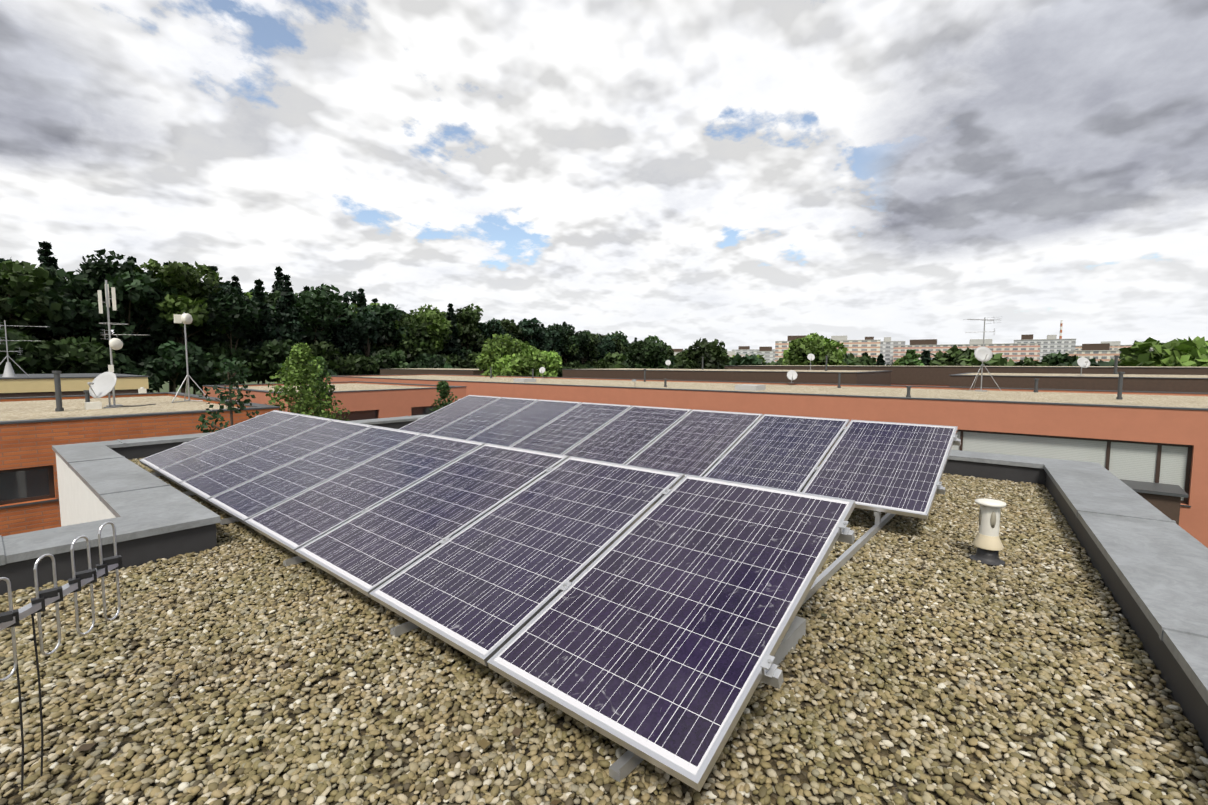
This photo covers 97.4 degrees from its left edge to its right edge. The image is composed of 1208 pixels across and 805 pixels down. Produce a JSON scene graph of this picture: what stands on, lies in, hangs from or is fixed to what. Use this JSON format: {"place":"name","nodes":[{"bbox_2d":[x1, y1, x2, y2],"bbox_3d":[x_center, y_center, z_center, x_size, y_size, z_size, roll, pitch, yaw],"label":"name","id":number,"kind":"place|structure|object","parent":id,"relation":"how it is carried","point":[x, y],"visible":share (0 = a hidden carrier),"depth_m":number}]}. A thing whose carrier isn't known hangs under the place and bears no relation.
{"place":"outdoors","nodes":[
{"label":"outdoors","id":0,"kind":"place"},
{"bbox_2d":[0,373,148,397],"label":"building","id":1,"kind":"structure","parent":0,"point":[25,385],"depth_m":19.57},
{"bbox_2d":[0,320,46,376],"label":"antenna mast","id":2,"kind":"object","parent":1,"relation":"on","point":[8,371],"visible":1,"depth_m":19.73},
{"bbox_2d":[0,392,279,536],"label":"building","id":3,"kind":"structure","parent":0,"point":[33,430],"depth_m":10.68},
{"bbox_2d":[52,280,207,411],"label":"rooftop antennas","id":4,"kind":"object","parent":3,"relation":"on","point":[102,384],"visible":1,"depth_m":14.37},
{"bbox_2d":[33,372,283,394],"bbox_3d":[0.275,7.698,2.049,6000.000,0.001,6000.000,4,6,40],"label":"ground","id":5,"kind":"structure","parent":0,"point":[165,386],"depth_m":161.41},
{"bbox_2d":[195,333,562,432],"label":"yard trees","id":6,"kind":"object","parent":5,"relation":"on","point":[502,355],"depth_m":15.09},
{"bbox_2d":[323,374,1207,547],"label":"terracotta terrace row","id":7,"kind":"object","parent":5,"relation":"on","point":[1152,436],"visible":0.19,"depth_m":16.03},
{"bbox_2d":[490,317,1124,399],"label":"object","id":8,"kind":"object","parent":7,"relation":"on","point":[982,354],"visible":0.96,"depth_m":23.35},
{"bbox_2d":[1120,479,1188,524],"bbox_3d":[-1.095,1.301,24.830,38.450,1.650,1.248,4,6,40],"label":"terrace row porch and balcony","id":9,"kind":"object","parent":7,"relation":"attached to","point":[1165,499],"visible":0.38,"depth_m":12.39},
{"bbox_2d":[380,365,1207,392],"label":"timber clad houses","id":10,"kind":"structure","parent":5,"relation":"on","point":[1165,379],"depth_m":30.90},
{"bbox_2d":[202,381,466,420],"bbox_3d":[-13.855,2.470,27.259,11.550,6.655,8.140,4,6,40],"label":"terrace row","id":11,"kind":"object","parent":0,"point":[361,400],"visible":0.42,"depth_m":23.79},
{"bbox_2d":[0,241,673,395],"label":"forest","id":12,"kind":"object","parent":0,"point":[55,301]},
{"bbox_2d":[0,421,1207,804],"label":"building roof","id":13,"kind":"structure","parent":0,"point":[80,501],"depth_m":2.38},
{"bbox_2d":[0,521,121,790],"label":"tv aerial","id":14,"kind":"object","parent":13,"relation":"on","point":[40,601],"visible":1,"depth_m":1.84},
{"bbox_2d":[400,395,500,433],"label":"solar panel","id":15,"kind":"object","parent":13,"relation":"on","point":[445,415],"visible":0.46,"depth_m":9.52},
{"bbox_2d":[431,397,538,439],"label":"solar panel","id":16,"kind":"object","parent":13,"relation":"on","point":[472,424],"visible":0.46,"depth_m":8.87},
{"bbox_2d":[151,472,895,781],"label":"mounting frame","id":17,"kind":"structure","parent":13,"relation":"on","point":[625,764],"depth_m":2.76},
{"bbox_2d":[182,415,854,688],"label":"clamps","id":18,"kind":"object","parent":17,"relation":"on","point":[773,675],"visible":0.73,"depth_m":2.52},
{"bbox_2d":[139,410,300,472],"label":"solar panel","id":19,"kind":"object","parent":18,"relation":"attached to","point":[168,457],"visible":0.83,"depth_m":6.90},
{"bbox_2d":[157,414,333,485],"bbox_3d":[-4.236,0.509,6.344,0.990,0.036,1.650,4,24,40],"label":"solar panel","id":20,"kind":"object","parent":18,"relation":"attached to","point":[195,465],"visible":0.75,"depth_m":6.25},
{"bbox_2d":[179,419,372,501],"bbox_3d":[-3.463,0.557,5.696,0.990,0.036,1.650,4,24,40],"label":"solar panel","id":21,"kind":"object","parent":18,"relation":"attached to","point":[205,486],"visible":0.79,"depth_m":5.59},
{"bbox_2d":[207,426,422,523],"bbox_3d":[-2.690,0.606,5.048,0.990,0.036,1.650,4,24,40],"label":"solar panel","id":22,"kind":"object","parent":18,"relation":"attached to","point":[243,502],"visible":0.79,"depth_m":4.92},
{"bbox_2d":[244,433,485,553],"bbox_3d":[-1.917,0.655,4.399,0.990,0.036,1.650,4,24,40],"label":"solar panel","id":23,"kind":"object","parent":18,"relation":"attached to","point":[294,523],"visible":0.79,"depth_m":4.26},
{"bbox_2d":[295,443,568,597],"bbox_3d":[-1.144,0.703,3.751,0.990,0.036,1.650,4,24,40],"label":"solar panel","id":24,"kind":"object","parent":18,"relation":"attached to","point":[367,552],"visible":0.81,"depth_m":3.59},
{"bbox_2d":[369,456,684,665],"bbox_3d":[-0.371,0.752,3.103,0.990,0.036,1.650,4,24,40],"label":"solar panel","id":25,"kind":"object","parent":18,"relation":"attached to","point":[483,589],"visible":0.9,"depth_m":2.91},
{"bbox_2d":[418,399,960,525],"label":"clamps","id":26,"kind":"object","parent":17,"relation":"on","point":[940,489],"visible":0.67,"depth_m":4.50},
{"bbox_2d":[468,400,581,446],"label":"solar panel","id":27,"kind":"object","parent":13,"relation":"on","point":[515,428],"visible":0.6,"depth_m":8.22},
{"bbox_2d":[511,402,631,454],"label":"solar panel","id":28,"kind":"object","parent":13,"relation":"on","point":[567,431],"visible":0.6,"depth_m":7.56},
{"bbox_2d":[76,497,1072,804],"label":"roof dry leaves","id":29,"kind":"object","parent":13,"relation":"on","point":[482,743],"visible":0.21,"depth_m":1.96},
{"bbox_2d":[0,414,1207,704],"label":"parapet capping","id":30,"kind":"object","parent":13,"relation":"on","point":[1156,558],"visible":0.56,"depth_m":3.82},
{"bbox_2d":[563,406,691,464],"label":"solar panel","id":31,"kind":"object","parent":13,"relation":"on","point":[626,436],"visible":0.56,"depth_m":6.91},
{"bbox_2d":[487,474,854,791],"bbox_3d":[0.402,0.801,2.455,0.990,0.036,1.650,4,24,40],"label":"solar panel","id":32,"kind":"object","parent":13,"relation":"on","point":[655,633],"visible":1,"depth_m":2.21},
{"bbox_2d":[625,409,762,476],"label":"solar panel","id":33,"kind":"object","parent":13,"relation":"on","point":[696,442],"visible":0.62,"depth_m":6.25},
{"bbox_2d":[703,414,849,491],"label":"solar panel","id":34,"kind":"object","parent":13,"relation":"on","point":[786,452],"visible":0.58,"depth_m":5.59},
{"bbox_2d":[802,420,957,518],"bbox_3d":[2.639,0.551,5.026,0.990,0.036,1.650,4,25,40],"label":"solar panel","id":35,"kind":"object","parent":13,"relation":"on","point":[892,467],"visible":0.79,"depth_m":4.91},
{"bbox_2d":[970,498,1005,565],"bbox_3d":[2.736,0.921,3.776,0.210,0.459,0.210,4,6,40],"label":"roof vent","id":36,"kind":"object","parent":13,"relation":"on","point":[987,543],"visible":1,"depth_m":3.73},
{"bbox_2d":[0,0,1207,350],"label":"sky","id":37,"kind":"structure","parent":0,"point":[755,174]},
{"bbox_2d":[727,351,751,356],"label":"apartment block","id":38,"kind":"structure","parent":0,"point":[730,353],"depth_m":498.31},
{"bbox_2d":[732,346,774,353],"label":"apartment block","id":39,"kind":"structure","parent":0,"point":[744,350],"depth_m":591.83},
{"bbox_2d":[752,347,774,362],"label":"apartment block","id":40,"kind":"structure","parent":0,"point":[768,353],"depth_m":442.54},
{"bbox_2d":[775,335,879,361],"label":"apartment block","id":41,"kind":"structure","parent":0,"point":[859,348],"depth_m":355.89},
{"bbox_2d":[865,337,905,365],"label":"apartment block","id":42,"kind":"structure","parent":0,"point":[886,347],"depth_m":389.66},
{"bbox_2d":[597,332,1207,368],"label":"estate trees","id":43,"kind":"object","parent":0,"point":[647,353],"depth_m":67.49},
{"bbox_2d":[893,339,1040,362],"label":"apartment block","id":44,"kind":"structure","parent":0,"point":[1016,352],"depth_m":345.84},
{"bbox_2d":[1014,334,1075,361],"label":"apartment block","id":45,"kind":"structure","parent":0,"point":[1051,344],"depth_m":376.53},
{"bbox_2d":[1059,320,1062,338],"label":"chimney","id":46,"kind":"object","parent":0,"point":[1061,324],"visible":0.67,"depth_m":679.63},
{"bbox_2d":[1075,341,1131,350],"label":"apartment block","id":47,"kind":"structure","parent":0,"point":[1115,345],"depth_m":442.50},
{"bbox_2d":[1065,343,1152,362],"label":"apartment block","id":48,"kind":"structure","parent":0,"point":[1099,352],"depth_m":288.10}
]}

